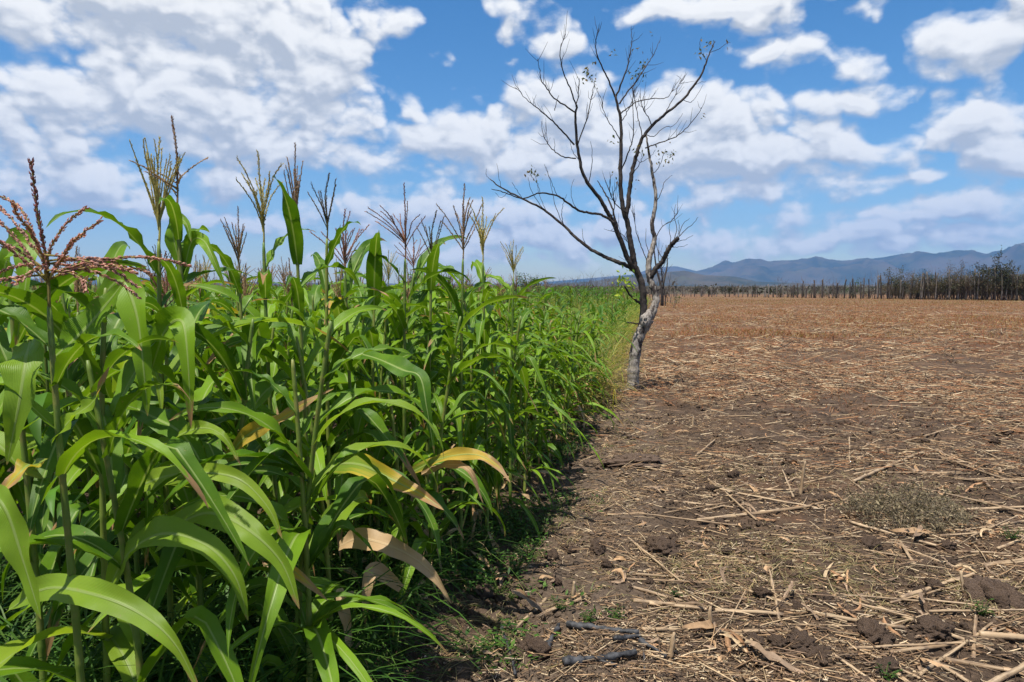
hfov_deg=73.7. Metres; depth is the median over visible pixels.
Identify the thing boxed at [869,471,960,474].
maize stalk
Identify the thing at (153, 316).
maize plant
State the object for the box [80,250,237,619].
maize plant
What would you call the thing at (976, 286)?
boundary tree
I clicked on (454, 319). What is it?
maize plant
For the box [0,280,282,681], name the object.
maize plant
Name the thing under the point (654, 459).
clod
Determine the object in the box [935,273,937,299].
fence post
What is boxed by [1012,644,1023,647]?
husk
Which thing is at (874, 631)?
clod
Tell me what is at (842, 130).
sky
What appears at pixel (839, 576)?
husk
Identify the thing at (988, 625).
maize stalk
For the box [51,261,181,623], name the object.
maize plant
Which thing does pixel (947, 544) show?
clod
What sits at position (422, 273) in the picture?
maize plant
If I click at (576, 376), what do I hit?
maize plant
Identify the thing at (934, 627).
clod
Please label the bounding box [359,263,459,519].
maize plant
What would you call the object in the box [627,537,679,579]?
maize stalk
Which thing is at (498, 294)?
maize plant
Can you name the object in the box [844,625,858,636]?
clod
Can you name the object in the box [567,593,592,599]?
husk
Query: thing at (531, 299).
maize plant
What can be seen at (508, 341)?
maize plant
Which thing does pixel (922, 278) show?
boundary tree
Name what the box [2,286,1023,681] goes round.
ground
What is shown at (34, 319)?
maize plant
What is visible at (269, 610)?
maize plant
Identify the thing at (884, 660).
clod
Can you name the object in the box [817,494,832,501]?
clod
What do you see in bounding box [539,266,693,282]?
distant ridge
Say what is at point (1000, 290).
boundary tree
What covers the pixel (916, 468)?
husk
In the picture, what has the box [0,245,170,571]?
maize plant
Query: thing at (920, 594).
husk
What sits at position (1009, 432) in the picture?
clod
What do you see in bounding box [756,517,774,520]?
husk
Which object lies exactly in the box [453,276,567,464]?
maize plant
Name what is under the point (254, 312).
maize plant
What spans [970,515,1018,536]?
maize stalk
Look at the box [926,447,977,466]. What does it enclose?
maize stalk
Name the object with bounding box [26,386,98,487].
maize plant
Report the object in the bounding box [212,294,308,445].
maize plant
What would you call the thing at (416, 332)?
maize plant
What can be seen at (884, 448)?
maize stalk
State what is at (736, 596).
clod
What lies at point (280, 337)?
maize plant
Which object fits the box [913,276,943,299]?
boundary tree
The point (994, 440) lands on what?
clod
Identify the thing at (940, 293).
boundary tree
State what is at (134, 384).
maize plant
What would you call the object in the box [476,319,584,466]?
maize plant
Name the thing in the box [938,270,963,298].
boundary tree
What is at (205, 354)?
maize plant
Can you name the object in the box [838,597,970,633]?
maize stalk
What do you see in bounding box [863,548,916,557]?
maize stalk
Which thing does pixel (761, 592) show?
clod
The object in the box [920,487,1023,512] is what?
maize stalk
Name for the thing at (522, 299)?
maize plant
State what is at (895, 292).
boundary tree
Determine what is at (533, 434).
maize plant
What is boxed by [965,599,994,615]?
weed
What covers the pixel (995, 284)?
fence post
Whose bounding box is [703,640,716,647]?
husk
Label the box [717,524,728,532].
husk
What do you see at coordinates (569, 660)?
charred stalk
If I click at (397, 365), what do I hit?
maize plant
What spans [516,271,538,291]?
green tree
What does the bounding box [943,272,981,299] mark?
boundary tree
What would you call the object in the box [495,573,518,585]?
husk
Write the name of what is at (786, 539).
husk
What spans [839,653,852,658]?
clod
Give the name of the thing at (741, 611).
maize stalk
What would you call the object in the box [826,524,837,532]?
clod
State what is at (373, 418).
maize plant
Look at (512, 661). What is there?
charred stalk
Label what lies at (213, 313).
maize plant
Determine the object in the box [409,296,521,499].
maize plant
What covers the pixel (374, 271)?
maize plant
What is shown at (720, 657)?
husk
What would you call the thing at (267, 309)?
maize plant
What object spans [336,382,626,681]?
ground cover
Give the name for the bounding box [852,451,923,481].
maize stalk
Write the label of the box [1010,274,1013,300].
fence post
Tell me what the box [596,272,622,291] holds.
bare bush
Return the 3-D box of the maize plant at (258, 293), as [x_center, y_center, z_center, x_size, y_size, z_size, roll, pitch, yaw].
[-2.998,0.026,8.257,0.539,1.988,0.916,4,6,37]
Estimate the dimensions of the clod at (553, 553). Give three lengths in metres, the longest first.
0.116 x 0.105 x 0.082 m
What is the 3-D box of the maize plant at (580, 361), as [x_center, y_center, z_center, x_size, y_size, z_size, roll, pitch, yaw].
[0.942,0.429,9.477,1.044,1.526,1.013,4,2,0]
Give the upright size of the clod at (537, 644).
0.129 m
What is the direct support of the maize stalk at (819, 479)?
on the ground at (782, 518)
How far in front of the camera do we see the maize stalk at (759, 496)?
5.35 m
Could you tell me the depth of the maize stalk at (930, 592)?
3.78 m
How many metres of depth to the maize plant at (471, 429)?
4.64 m
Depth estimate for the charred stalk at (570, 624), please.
3.20 m
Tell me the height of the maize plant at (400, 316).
2.375 m
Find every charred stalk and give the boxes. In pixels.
[499,623,516,674]
[546,622,559,646]
[562,649,636,665]
[566,620,638,633]
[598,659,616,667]
[612,633,641,641]
[638,637,666,657]
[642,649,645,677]
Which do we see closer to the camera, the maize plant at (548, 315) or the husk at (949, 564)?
the husk at (949, 564)
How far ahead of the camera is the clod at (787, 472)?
6.15 m
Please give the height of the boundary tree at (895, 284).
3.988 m
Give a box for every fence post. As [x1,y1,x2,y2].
[877,271,881,298]
[909,270,914,298]
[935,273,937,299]
[948,270,949,299]
[974,269,975,299]
[976,272,979,299]
[986,267,990,299]
[994,267,995,299]
[1000,271,1002,300]
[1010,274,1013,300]
[1016,274,1019,300]
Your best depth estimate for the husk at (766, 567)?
4.02 m
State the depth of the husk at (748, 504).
5.11 m
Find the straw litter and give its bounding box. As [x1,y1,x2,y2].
[457,338,1023,681]
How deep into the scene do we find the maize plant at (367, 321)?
5.21 m
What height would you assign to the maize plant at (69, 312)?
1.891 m
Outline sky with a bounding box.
[0,0,1023,283]
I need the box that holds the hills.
[5,271,1021,285]
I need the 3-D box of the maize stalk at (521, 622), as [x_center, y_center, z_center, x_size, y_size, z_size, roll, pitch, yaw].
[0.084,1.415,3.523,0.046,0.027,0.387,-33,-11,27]
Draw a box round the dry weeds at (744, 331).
[631,296,1023,430]
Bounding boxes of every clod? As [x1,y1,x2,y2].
[471,583,495,600]
[495,594,507,604]
[516,632,550,661]
[543,548,559,560]
[550,576,562,585]
[561,544,568,549]
[567,545,579,553]
[589,537,607,557]
[599,452,671,469]
[601,558,613,568]
[644,578,653,583]
[645,535,682,556]
[666,533,677,539]
[672,470,682,476]
[681,622,701,631]
[713,517,727,526]
[721,548,731,554]
[727,470,739,477]
[731,595,744,601]
[737,522,745,529]
[746,631,767,645]
[752,585,773,600]
[763,634,788,648]
[770,557,784,566]
[774,585,784,593]
[783,468,795,475]
[783,559,792,567]
[786,628,816,653]
[788,599,804,609]
[803,643,833,662]
[804,591,832,604]
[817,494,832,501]
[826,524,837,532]
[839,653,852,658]
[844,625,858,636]
[855,617,895,644]
[859,535,882,550]
[868,656,900,677]
[876,585,887,590]
[902,413,916,418]
[908,614,957,641]
[912,584,927,592]
[916,438,929,442]
[924,578,945,591]
[938,538,958,550]
[941,556,957,565]
[962,575,1023,607]
[988,437,1000,443]
[997,604,1012,612]
[1001,428,1014,435]
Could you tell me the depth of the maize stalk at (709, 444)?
7.01 m
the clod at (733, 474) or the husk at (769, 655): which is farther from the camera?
the clod at (733, 474)
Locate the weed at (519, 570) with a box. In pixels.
[500,550,525,575]
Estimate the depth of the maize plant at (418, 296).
4.38 m
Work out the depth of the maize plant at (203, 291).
6.33 m
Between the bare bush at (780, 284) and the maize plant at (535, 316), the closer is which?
the maize plant at (535, 316)
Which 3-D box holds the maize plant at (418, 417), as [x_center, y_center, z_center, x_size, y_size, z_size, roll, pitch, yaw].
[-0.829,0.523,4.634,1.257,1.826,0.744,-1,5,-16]
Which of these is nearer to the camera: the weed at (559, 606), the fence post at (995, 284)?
the weed at (559, 606)
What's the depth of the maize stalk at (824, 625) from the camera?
3.40 m
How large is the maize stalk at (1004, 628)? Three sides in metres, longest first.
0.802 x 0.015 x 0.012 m
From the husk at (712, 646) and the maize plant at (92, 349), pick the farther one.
the maize plant at (92, 349)
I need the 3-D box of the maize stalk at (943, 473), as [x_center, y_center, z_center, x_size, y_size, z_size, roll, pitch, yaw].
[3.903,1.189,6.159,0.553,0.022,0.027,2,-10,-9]
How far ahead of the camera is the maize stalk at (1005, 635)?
3.32 m
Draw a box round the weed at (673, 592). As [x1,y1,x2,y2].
[669,586,682,597]
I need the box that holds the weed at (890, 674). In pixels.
[875,662,902,680]
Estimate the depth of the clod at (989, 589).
3.68 m
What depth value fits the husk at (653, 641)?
3.10 m
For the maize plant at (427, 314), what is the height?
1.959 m
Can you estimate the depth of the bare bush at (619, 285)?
66.28 m
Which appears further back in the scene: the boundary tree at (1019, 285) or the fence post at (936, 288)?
the fence post at (936, 288)
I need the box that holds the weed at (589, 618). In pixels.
[579,608,601,621]
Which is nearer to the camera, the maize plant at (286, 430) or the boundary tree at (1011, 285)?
the maize plant at (286, 430)
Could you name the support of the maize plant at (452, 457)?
on the ground at (782, 518)
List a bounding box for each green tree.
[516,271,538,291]
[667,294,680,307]
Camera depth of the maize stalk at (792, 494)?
5.80 m
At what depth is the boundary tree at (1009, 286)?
76.41 m
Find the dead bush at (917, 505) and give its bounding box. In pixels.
[831,476,986,536]
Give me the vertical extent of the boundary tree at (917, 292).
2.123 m
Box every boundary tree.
[879,265,919,297]
[882,285,901,298]
[884,270,909,298]
[904,285,932,297]
[905,274,919,297]
[906,268,938,298]
[909,268,934,298]
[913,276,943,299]
[926,281,947,297]
[930,275,976,299]
[934,263,959,298]
[937,280,964,298]
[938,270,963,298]
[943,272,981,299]
[946,259,985,298]
[947,264,977,299]
[947,276,965,295]
[958,273,987,299]
[971,245,1020,300]
[971,282,998,299]
[981,267,1021,298]
[984,266,1021,299]
[984,272,1020,299]
[985,281,1000,299]
[990,277,1009,299]
[1000,272,1023,300]
[1009,269,1023,300]
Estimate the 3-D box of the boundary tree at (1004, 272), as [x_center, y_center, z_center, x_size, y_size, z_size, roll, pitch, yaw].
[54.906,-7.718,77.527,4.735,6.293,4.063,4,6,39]
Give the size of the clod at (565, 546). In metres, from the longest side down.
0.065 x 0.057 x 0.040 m
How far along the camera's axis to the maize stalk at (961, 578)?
3.78 m
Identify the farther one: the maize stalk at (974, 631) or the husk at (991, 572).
the husk at (991, 572)
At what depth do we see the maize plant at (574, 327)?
7.89 m
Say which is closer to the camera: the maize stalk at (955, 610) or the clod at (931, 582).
the maize stalk at (955, 610)
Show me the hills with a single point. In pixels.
(686, 277)
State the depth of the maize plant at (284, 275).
7.12 m
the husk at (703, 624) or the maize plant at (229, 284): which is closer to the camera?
the husk at (703, 624)
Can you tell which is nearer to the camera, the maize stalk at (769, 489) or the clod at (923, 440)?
the maize stalk at (769, 489)
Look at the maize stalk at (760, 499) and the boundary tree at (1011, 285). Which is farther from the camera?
the boundary tree at (1011, 285)
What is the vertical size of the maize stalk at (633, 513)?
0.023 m
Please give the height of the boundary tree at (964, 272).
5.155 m
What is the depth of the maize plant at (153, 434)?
3.39 m
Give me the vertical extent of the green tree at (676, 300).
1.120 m
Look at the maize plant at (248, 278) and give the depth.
6.96 m
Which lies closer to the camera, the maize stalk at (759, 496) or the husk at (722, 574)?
the husk at (722, 574)
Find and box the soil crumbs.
[346,396,1023,681]
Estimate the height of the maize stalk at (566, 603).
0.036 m
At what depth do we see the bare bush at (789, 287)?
99.91 m
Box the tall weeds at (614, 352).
[306,293,668,422]
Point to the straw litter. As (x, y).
(763, 663)
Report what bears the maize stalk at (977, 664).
on the ground at (782, 518)
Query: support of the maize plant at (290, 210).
on the ground at (782, 518)
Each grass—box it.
[0,407,578,681]
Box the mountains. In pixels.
[1,243,1023,284]
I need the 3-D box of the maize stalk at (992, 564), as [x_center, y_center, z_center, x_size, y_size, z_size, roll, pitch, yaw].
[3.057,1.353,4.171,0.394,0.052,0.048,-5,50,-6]
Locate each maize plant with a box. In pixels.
[0,157,208,681]
[0,227,189,681]
[0,241,231,659]
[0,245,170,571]
[0,255,223,576]
[0,271,51,434]
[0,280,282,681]
[0,299,110,587]
[0,335,299,681]
[0,422,93,560]
[22,263,130,391]
[23,274,142,504]
[25,251,180,544]
[25,339,33,489]
[26,136,349,680]
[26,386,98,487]
[30,276,95,482]
[31,290,96,546]
[36,247,156,500]
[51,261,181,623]
[54,239,292,501]
[74,309,179,427]
[74,319,394,681]
[75,299,204,498]
[78,115,241,678]
[79,296,233,467]
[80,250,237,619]
[84,293,122,414]
[110,307,244,449]
[121,277,225,446]
[125,359,449,681]
[126,284,189,415]
[130,280,220,499]
[143,298,443,681]
[145,253,179,381]
[158,275,347,574]
[159,150,314,606]
[173,265,346,502]
[178,268,242,537]
[184,305,450,672]
[189,255,205,301]
[189,281,235,376]
[194,265,253,385]
[195,257,217,395]
[199,206,295,574]
[199,268,292,480]
[203,143,374,661]
[203,260,313,420]
[204,303,232,450]
[205,260,263,378]
[210,276,257,320]
[210,277,319,421]
[212,173,422,599]
[212,288,292,514]
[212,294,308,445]
[217,284,376,496]
[222,263,310,462]
[225,263,283,333]
[245,258,375,530]
[252,256,322,432]
[260,231,442,563]
[280,298,484,574]
[284,292,324,461]
[289,285,392,474]
[289,286,339,384]
[297,208,434,588]
[299,288,356,502]
[304,283,490,532]
[307,275,414,440]
[307,291,388,429]
[313,182,496,609]
[313,233,498,547]
[313,273,394,522]
[317,371,509,610]
[322,279,344,429]
[322,281,420,451]
[329,282,389,449]
[333,271,459,471]
[341,250,459,468]
[343,295,529,607]
[345,284,422,439]
[349,294,408,456]
[351,283,424,424]
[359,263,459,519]
[365,210,466,586]
[378,274,490,492]
[380,289,418,416]
[385,309,482,511]
[389,265,455,441]
[390,286,454,392]
[396,307,538,540]
[399,283,441,428]
[400,271,464,428]
[409,183,555,567]
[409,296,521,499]
[418,266,510,456]
[423,309,582,542]
[435,275,474,414]
[435,288,501,380]
[437,269,519,448]
[437,281,455,395]
[446,276,489,413]
[447,196,504,555]
[452,274,493,417]
[452,293,536,438]
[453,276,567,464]
[456,287,529,443]
[456,298,547,452]
[457,240,567,506]
[466,284,538,422]
[467,313,547,432]
[474,302,516,399]
[474,329,575,506]
[475,302,577,492]
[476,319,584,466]
[480,274,573,431]
[488,333,588,470]
[490,274,542,425]
[490,284,505,398]
[494,314,612,479]
[496,275,509,335]
[503,307,559,391]
[514,306,561,392]
[515,281,560,384]
[515,315,586,463]
[517,282,572,388]
[522,308,613,438]
[522,313,598,447]
[525,322,596,417]
[526,318,595,438]
[528,311,557,414]
[529,308,614,431]
[535,299,556,343]
[545,313,623,437]
[551,314,636,415]
[551,318,621,406]
[552,322,613,419]
[556,321,606,383]
[563,317,618,393]
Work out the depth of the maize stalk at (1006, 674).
2.99 m
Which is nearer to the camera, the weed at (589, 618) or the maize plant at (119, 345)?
the weed at (589, 618)
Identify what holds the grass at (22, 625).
on the ground at (782, 518)
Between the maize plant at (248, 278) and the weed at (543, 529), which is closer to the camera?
the weed at (543, 529)
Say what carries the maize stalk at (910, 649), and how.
on the ground at (782, 518)
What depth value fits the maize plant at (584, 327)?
8.65 m
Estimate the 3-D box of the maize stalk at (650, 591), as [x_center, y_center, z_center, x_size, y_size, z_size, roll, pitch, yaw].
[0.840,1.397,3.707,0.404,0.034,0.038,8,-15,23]
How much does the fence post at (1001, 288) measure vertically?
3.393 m
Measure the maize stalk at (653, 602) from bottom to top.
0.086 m
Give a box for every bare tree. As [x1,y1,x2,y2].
[488,16,729,393]
[654,247,672,305]
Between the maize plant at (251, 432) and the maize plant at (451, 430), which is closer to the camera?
the maize plant at (251, 432)
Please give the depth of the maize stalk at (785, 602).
3.62 m
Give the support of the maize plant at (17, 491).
on the ground at (782, 518)
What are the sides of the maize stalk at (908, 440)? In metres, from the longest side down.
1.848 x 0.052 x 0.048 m
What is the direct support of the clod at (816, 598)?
on the ground at (782, 518)
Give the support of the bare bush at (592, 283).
on the ground at (782, 518)
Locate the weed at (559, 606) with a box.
[550,595,570,608]
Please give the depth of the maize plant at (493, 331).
8.78 m
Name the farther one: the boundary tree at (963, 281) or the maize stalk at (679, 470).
the boundary tree at (963, 281)
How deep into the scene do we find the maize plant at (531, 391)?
5.61 m
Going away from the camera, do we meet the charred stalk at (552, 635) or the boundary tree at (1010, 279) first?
the charred stalk at (552, 635)
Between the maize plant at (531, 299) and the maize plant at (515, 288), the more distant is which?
the maize plant at (531, 299)
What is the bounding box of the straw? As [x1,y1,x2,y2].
[578,305,1023,477]
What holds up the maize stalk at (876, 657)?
on the ground at (782, 518)
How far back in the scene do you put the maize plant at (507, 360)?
7.15 m
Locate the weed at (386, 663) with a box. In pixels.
[371,643,406,672]
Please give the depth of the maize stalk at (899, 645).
3.23 m
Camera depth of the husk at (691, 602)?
3.57 m
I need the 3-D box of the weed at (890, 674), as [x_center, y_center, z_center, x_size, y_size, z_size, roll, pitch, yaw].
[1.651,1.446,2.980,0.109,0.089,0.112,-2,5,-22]
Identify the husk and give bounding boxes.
[480,648,504,655]
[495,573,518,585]
[511,589,547,614]
[537,575,554,581]
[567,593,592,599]
[609,556,625,559]
[611,568,625,582]
[635,520,646,526]
[644,637,658,647]
[655,486,668,491]
[675,539,702,544]
[676,601,704,605]
[682,617,720,634]
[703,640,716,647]
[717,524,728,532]
[717,655,737,664]
[718,628,752,658]
[720,566,728,581]
[737,503,756,511]
[741,637,804,673]
[743,482,757,491]
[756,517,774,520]
[764,565,773,573]
[779,459,798,464]
[779,536,793,543]
[782,581,793,599]
[801,603,821,621]
[823,562,848,582]
[828,491,843,499]
[835,513,855,517]
[837,603,856,617]
[844,582,854,593]
[855,598,861,609]
[882,617,902,637]
[890,525,932,537]
[893,538,908,548]
[912,464,927,472]
[916,635,932,642]
[917,654,949,670]
[918,592,931,602]
[935,484,951,491]
[939,555,955,571]
[956,564,976,572]
[965,482,986,490]
[976,484,997,489]
[977,528,1000,539]
[984,561,999,578]
[988,626,1020,633]
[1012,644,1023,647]
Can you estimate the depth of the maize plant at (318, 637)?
2.49 m
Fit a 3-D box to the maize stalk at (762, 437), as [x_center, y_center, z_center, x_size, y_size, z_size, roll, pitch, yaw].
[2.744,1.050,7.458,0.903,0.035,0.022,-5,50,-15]
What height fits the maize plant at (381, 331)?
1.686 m
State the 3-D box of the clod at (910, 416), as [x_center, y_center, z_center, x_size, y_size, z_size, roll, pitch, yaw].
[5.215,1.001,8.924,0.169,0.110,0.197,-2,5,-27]
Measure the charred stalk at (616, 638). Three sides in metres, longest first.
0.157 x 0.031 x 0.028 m
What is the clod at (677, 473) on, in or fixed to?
on the ground at (782, 518)
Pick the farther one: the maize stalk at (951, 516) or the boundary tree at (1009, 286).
the boundary tree at (1009, 286)
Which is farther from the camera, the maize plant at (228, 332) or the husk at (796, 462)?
the husk at (796, 462)
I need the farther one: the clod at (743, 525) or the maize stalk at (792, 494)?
the maize stalk at (792, 494)
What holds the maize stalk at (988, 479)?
on the ground at (782, 518)
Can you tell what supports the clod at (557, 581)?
on the ground at (782, 518)
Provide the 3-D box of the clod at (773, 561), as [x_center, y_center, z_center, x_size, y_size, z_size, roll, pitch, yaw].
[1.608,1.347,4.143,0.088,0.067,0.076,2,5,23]
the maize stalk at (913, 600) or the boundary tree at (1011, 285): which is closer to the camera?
the maize stalk at (913, 600)
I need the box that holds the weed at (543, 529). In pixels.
[523,514,556,535]
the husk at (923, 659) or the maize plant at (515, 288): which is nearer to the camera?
the husk at (923, 659)
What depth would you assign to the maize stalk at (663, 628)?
3.26 m
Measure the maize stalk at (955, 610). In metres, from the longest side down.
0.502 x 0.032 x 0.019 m
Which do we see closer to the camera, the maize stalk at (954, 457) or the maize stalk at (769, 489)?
the maize stalk at (769, 489)
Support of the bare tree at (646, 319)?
on the ground at (782, 518)
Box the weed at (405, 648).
[379,628,422,658]
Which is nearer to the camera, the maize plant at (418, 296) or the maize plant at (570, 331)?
the maize plant at (418, 296)
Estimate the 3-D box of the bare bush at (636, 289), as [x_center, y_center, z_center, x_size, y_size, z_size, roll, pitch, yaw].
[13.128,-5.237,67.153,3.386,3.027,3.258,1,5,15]
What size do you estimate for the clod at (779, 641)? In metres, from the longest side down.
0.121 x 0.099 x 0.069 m
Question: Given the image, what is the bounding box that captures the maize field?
[0,259,639,662]
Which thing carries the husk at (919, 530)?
on the ground at (782, 518)
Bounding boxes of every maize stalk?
[512,597,547,631]
[538,595,587,615]
[571,581,575,598]
[602,633,676,637]
[607,512,654,515]
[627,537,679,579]
[627,578,720,583]
[632,586,681,601]
[633,598,704,609]
[636,573,687,577]
[639,513,736,525]
[642,622,687,631]
[660,468,694,471]
[664,498,748,513]
[666,499,731,507]
[668,632,675,662]
[695,439,715,456]
[696,504,811,521]
[704,503,733,510]
[704,624,792,634]
[707,606,712,629]
[714,481,756,520]
[715,608,783,615]
[718,488,823,509]
[719,414,772,416]
[720,590,745,635]
[726,432,797,442]
[748,589,846,622]
[750,495,786,500]
[761,485,808,490]
[768,569,780,619]
[768,587,922,601]
[782,469,793,497]
[788,624,856,626]
[795,625,841,653]
[797,461,806,494]
[804,475,835,482]
[826,614,904,628]
[831,453,874,462]
[832,653,874,681]
[833,637,920,679]
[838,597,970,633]
[843,465,873,472]
[846,445,906,449]
[848,642,962,649]
[849,520,936,546]
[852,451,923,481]
[853,462,904,474]
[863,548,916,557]
[868,404,941,407]
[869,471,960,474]
[877,605,994,651]
[877,655,909,681]
[882,632,1022,653]
[886,541,969,570]
[889,583,960,603]
[891,612,936,624]
[898,540,915,565]
[899,572,974,598]
[904,421,970,441]
[913,457,1017,467]
[916,472,970,473]
[916,597,1020,611]
[918,627,986,675]
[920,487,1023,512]
[923,461,1008,463]
[925,513,977,519]
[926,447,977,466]
[928,607,1023,612]
[933,659,970,681]
[939,529,1023,536]
[940,456,1011,480]
[943,506,1023,511]
[944,499,1001,503]
[945,657,1023,674]
[946,527,1023,536]
[954,618,998,653]
[955,477,1023,480]
[956,550,1023,555]
[959,570,964,589]
[960,520,1023,530]
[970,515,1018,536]
[970,608,977,657]
[978,630,1023,640]
[980,557,1023,565]
[986,662,1023,681]
[996,537,1023,549]
[996,621,1023,631]
[1003,561,1023,563]
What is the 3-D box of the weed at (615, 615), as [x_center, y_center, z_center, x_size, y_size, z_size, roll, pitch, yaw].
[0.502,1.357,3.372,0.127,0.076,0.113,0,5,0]
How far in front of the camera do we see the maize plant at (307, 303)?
4.81 m
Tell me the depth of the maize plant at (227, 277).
5.77 m
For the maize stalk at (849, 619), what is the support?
on the ground at (782, 518)
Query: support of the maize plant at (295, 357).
on the ground at (782, 518)
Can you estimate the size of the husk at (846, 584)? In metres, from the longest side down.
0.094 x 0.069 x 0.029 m
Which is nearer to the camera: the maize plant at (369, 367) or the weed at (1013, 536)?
the weed at (1013, 536)
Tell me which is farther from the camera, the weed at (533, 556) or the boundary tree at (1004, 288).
the boundary tree at (1004, 288)
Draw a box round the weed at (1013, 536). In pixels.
[1000,526,1023,538]
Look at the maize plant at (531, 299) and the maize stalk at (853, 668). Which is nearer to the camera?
the maize stalk at (853, 668)
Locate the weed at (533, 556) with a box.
[511,536,550,559]
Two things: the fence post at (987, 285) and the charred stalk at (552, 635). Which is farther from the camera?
the fence post at (987, 285)
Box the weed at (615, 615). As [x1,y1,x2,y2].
[601,604,626,620]
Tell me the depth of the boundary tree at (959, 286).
79.72 m
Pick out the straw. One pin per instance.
(684, 356)
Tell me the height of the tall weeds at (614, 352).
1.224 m
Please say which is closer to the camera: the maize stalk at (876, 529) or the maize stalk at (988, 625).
the maize stalk at (988, 625)
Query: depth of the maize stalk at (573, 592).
3.60 m
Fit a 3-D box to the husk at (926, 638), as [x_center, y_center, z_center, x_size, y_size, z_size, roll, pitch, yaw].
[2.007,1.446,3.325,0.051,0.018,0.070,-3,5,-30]
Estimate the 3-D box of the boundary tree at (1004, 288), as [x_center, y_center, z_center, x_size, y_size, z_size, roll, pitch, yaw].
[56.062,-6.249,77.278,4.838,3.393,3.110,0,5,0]
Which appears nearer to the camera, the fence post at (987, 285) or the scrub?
the fence post at (987, 285)
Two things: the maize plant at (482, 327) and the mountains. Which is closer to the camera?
the maize plant at (482, 327)
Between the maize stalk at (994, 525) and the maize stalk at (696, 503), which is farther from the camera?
the maize stalk at (696, 503)
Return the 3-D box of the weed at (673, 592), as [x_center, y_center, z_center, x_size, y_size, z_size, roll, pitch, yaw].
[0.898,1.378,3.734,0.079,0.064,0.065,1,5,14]
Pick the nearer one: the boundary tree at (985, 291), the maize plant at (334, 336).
the maize plant at (334, 336)
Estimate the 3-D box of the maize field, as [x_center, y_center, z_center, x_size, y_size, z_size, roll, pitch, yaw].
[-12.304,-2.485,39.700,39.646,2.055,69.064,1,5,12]
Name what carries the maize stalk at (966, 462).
on the ground at (782, 518)
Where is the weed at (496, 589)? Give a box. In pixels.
[488,571,512,595]
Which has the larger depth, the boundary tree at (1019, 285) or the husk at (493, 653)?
the boundary tree at (1019, 285)
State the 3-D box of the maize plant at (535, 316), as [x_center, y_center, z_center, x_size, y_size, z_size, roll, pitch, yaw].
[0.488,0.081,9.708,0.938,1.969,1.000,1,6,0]
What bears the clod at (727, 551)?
on the ground at (782, 518)
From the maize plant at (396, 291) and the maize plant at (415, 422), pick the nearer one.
the maize plant at (415, 422)
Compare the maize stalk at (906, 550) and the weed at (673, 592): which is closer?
the weed at (673, 592)
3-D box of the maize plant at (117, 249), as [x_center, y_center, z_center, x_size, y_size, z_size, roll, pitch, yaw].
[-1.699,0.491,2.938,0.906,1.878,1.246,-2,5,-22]
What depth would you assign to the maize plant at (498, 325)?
7.28 m
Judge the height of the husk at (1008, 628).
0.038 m
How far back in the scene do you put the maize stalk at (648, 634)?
3.20 m
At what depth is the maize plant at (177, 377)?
5.25 m
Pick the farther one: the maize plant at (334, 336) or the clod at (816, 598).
the maize plant at (334, 336)
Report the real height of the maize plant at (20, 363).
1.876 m
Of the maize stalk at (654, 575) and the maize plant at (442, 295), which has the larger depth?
the maize plant at (442, 295)
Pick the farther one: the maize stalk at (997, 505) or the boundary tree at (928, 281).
the boundary tree at (928, 281)
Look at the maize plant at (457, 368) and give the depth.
3.64 m
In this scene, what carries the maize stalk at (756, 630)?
on the ground at (782, 518)
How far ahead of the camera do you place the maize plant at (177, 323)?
2.40 m
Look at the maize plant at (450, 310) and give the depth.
9.08 m
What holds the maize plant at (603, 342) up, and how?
on the ground at (782, 518)
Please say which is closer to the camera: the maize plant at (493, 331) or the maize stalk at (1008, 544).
the maize stalk at (1008, 544)
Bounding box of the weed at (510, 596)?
[507,593,517,599]
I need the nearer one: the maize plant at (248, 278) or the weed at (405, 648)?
the weed at (405, 648)
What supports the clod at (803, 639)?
on the ground at (782, 518)
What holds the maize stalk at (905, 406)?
on the ground at (782, 518)
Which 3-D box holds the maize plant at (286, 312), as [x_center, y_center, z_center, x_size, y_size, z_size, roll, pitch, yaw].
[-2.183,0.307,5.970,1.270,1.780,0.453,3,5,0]
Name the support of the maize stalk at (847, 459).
on the ground at (782, 518)
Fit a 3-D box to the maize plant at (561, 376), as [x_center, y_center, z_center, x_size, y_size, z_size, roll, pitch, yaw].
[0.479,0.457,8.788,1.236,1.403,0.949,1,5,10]
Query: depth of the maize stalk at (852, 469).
6.22 m
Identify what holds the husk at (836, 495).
on the ground at (782, 518)
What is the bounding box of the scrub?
[91,280,993,295]
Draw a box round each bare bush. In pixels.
[581,271,600,295]
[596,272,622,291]
[609,276,644,297]
[631,279,658,297]
[663,276,684,302]
[774,277,786,295]
[783,279,796,296]
[918,270,946,299]
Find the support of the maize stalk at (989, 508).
on the ground at (782, 518)
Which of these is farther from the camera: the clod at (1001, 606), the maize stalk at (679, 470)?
the maize stalk at (679, 470)
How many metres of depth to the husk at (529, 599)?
3.53 m
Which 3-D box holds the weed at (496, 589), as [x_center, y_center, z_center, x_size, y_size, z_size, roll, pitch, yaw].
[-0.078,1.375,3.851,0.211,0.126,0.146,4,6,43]
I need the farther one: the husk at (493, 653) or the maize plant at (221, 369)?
the maize plant at (221, 369)
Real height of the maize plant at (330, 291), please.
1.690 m

